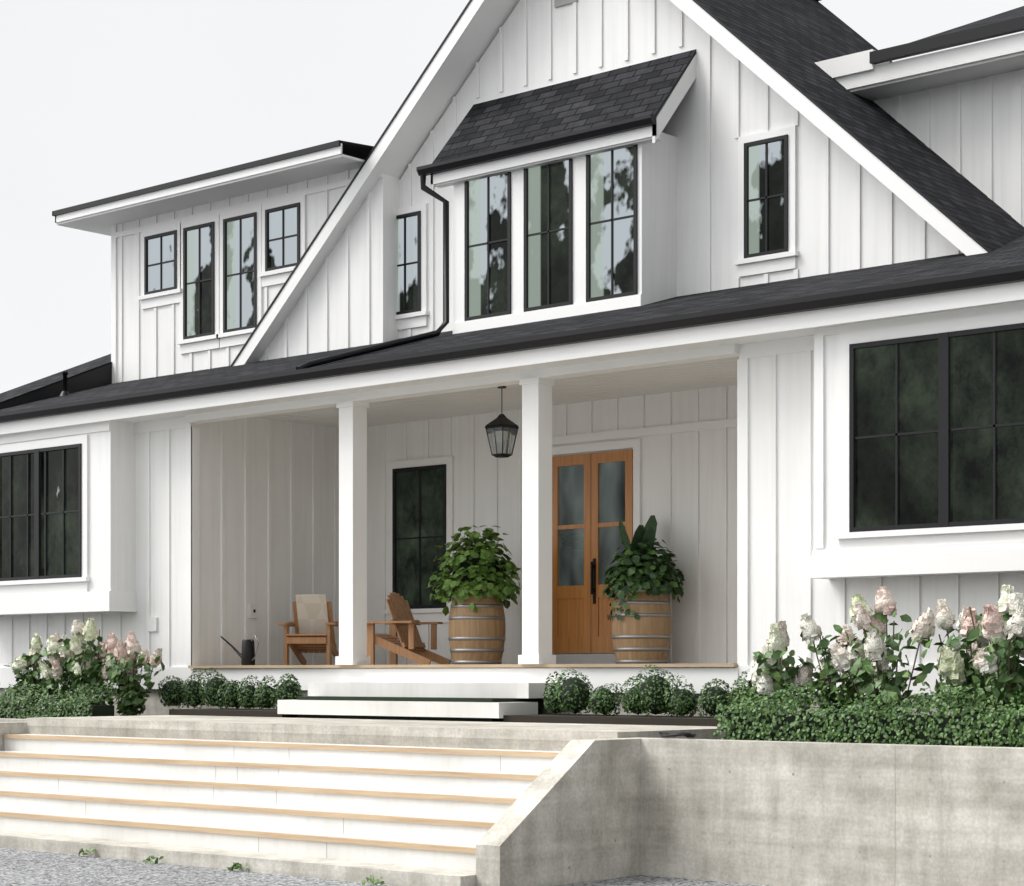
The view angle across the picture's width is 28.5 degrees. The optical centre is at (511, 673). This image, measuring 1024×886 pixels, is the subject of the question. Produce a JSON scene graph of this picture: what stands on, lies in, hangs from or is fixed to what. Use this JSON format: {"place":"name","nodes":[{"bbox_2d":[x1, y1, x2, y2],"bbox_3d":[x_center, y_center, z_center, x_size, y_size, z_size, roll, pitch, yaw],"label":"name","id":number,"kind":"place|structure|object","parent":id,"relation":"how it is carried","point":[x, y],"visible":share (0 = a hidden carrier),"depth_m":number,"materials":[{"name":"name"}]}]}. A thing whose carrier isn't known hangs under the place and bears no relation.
{"place":"outdoors","nodes":[
{"label":"outdoors","id":0,"kind":"place"},
{"bbox_2d":[0,848,768,885],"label":"gravel ground","id":1,"kind":"structure","parent":0,"point":[18,867],"depth_m":16.88,"materials":[{"name":"grey gravel"}]},
{"bbox_2d":[78,848,384,885],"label":"weed tufts","id":2,"kind":"object","parent":1,"relation":"on","point":[239,865],"visible":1,"depth_m":17.35,"materials":[{"name":"green plant"}]},
{"bbox_2d":[0,715,1023,885],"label":"concrete retaining wall","id":3,"kind":"structure","parent":1,"relation":"on","point":[593,802],"depth_m":16.30,"materials":[{"name":"concrete"}]},
{"bbox_2d":[0,734,560,870],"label":"outdoor stairs","id":4,"kind":"structure","parent":3,"relation":"on","point":[440,807],"depth_m":18.64,"materials":[{"name":"paint"}]},
{"bbox_2d":[277,682,551,721],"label":"porch steps","id":5,"kind":"structure","parent":3,"relation":"on","point":[462,701],"depth_m":21.76,"materials":[{"name":"paint"}]},
{"bbox_2d":[169,708,723,726],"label":"soil beds","id":6,"kind":"object","parent":3,"relation":"on","point":[615,719],"visible":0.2,"depth_m":20.31,"materials":[{"name":"brown soil"}]},
{"bbox_2d":[157,664,753,717],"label":"boxwood shrubs","id":7,"kind":"object","parent":6,"relation":"on","point":[652,694],"visible":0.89,"depth_m":20.55,"materials":[{"name":"green plant"}]},
{"bbox_2d":[0,682,1023,746],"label":"hedge rows","id":8,"kind":"object","parent":6,"relation":"on","point":[990,728],"visible":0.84,"depth_m":16.16,"materials":[{"name":"green plant"}]},
{"bbox_2d":[3,584,1023,715],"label":"hydrangea bushes","id":9,"kind":"object","parent":6,"relation":"on","point":[995,634],"visible":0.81,"depth_m":17.06,"materials":[{"name":"leaf"},{"name":"flower petals"},{"name":"stem"}]},
{"bbox_2d":[0,688,951,716],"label":"foundation","id":10,"kind":"object","parent":3,"relation":"on","point":[153,705],"depth_m":25.32,"materials":[{"name":"concrete"}]},
{"bbox_2d":[188,654,737,668],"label":"porch floor","id":11,"kind":"structure","parent":10,"relation":"on","point":[585,660],"depth_m":23.00,"materials":[{"name":"grey"}]},
{"bbox_2d":[221,635,258,664],"bbox_3d":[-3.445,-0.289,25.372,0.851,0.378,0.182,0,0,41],"label":"watering can","id":12,"kind":"object","parent":11,"relation":"on","point":[247,655],"visible":0.87,"depth_m":25.17,"materials":[{"name":"black metal"}]},
{"bbox_2d":[276,594,338,664],"bbox_3d":[-2.550,-0.546,26.090,0.780,0.950,0.952,0,0,9],"label":"adirondack chair","id":13,"kind":"object","parent":11,"relation":"on","point":[313,623],"visible":0.91,"depth_m":25.94,"materials":[{"name":"brown wood"}]},
{"bbox_2d":[367,592,450,664],"bbox_3d":[-1.303,-0.543,25.126,0.952,0.944,0.780,0,0,27],"label":"adirondack chair","id":14,"kind":"object","parent":11,"relation":"on","point":[402,638],"visible":0.93,"depth_m":25.04,"materials":[{"name":"brown wood"}]},
{"bbox_2d":[335,377,555,664],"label":"porch columns","id":15,"kind":"structure","parent":11,"relation":"on","point":[536,520],"depth_m":21.68,"materials":[{"name":"white wood"}]},
{"bbox_2d":[427,525,520,663],"bbox_3d":[-0.435,-0.956,24.673,1.131,1.712,1.184,0,0,41],"label":"barrel planter","id":16,"kind":"object","parent":11,"relation":"on","point":[476,588],"visible":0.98,"depth_m":24.42,"materials":[{"name":"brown wood"}]},
{"bbox_2d":[602,515,684,663],"bbox_3d":[1.526,-0.984,23.546,1.050,1.767,1.017,0,0,41],"label":"barrel planter","id":17,"kind":"object","parent":11,"relation":"on","point":[642,585],"visible":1,"depth_m":23.29,"materials":[{"name":"brown wood"}]},
{"bbox_2d":[0,0,1023,694],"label":"house trim","id":18,"kind":"structure","parent":10,"relation":"on","point":[680,360],"depth_m":23.55,"materials":[{"name":"white wood"}]},
{"bbox_2d":[485,386,518,457],"bbox_3d":[-0.117,-2.917,23.388,0.283,0.825,0.283,0,0,41],"label":"hanging lantern","id":19,"kind":"object","parent":18,"relation":"hanging from","point":[501,430],"visible":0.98,"depth_m":23.32,"materials":[{"name":"black metal"}]},
{"bbox_2d":[0,0,1023,411],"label":"roofs","id":20,"kind":"structure","parent":18,"relation":"on","point":[792,42],"depth_m":23.58,"materials":[{"name":"black"}]},
{"bbox_2d":[59,372,69,396],"bbox_3d":[-6.459,-4.161,29.140,0.180,0.390,0.171,0,0,41],"label":"roof vent pipe","id":21,"kind":"object","parent":20,"relation":"on","point":[64,392],"visible":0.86,"depth_m":29.11,"materials":[{"name":"black metal"}]},
{"bbox_2d":[0,16,1023,422],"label":"gutters","id":22,"kind":"object","parent":18,"relation":"attached to","point":[970,280],"visible":0.94,"depth_m":22.85,"materials":[{"name":"black metal"}]},
{"bbox_2d":[552,449,632,652],"bbox_3d":[0.953,-1.470,24.604,1.272,2.440,0.110,0,0,41],"label":"front door","id":23,"kind":"structure","parent":18,"relation":"attached to","point":[592,499],"depth_m":24.66,"materials":[{"name":"brown wood"}]},
{"bbox_2d":[0,0,1023,667],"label":"house walls","id":24,"kind":"structure","parent":0,"point":[674,212],"depth_m":24.54,"materials":[{"name":"white wood"}]},
{"bbox_2d":[0,134,1023,608],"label":"house windows","id":25,"kind":"structure","parent":24,"relation":"in","point":[936,430],"depth_m":23.68,"materials":[{"name":"black glass"}]},
{"bbox_2d":[9,0,1023,667],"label":"siding battens","id":26,"kind":"object","parent":24,"relation":"attached to","point":[773,384],"visible":0.56,"depth_m":25.40,"materials":[{"name":"white wood"}]},
{"bbox_2d":[0,0,1023,392],"label":"sky","id":27,"kind":"structure","parent":0,"point":[100,99],"materials":[{"name":"white"}]}
]}

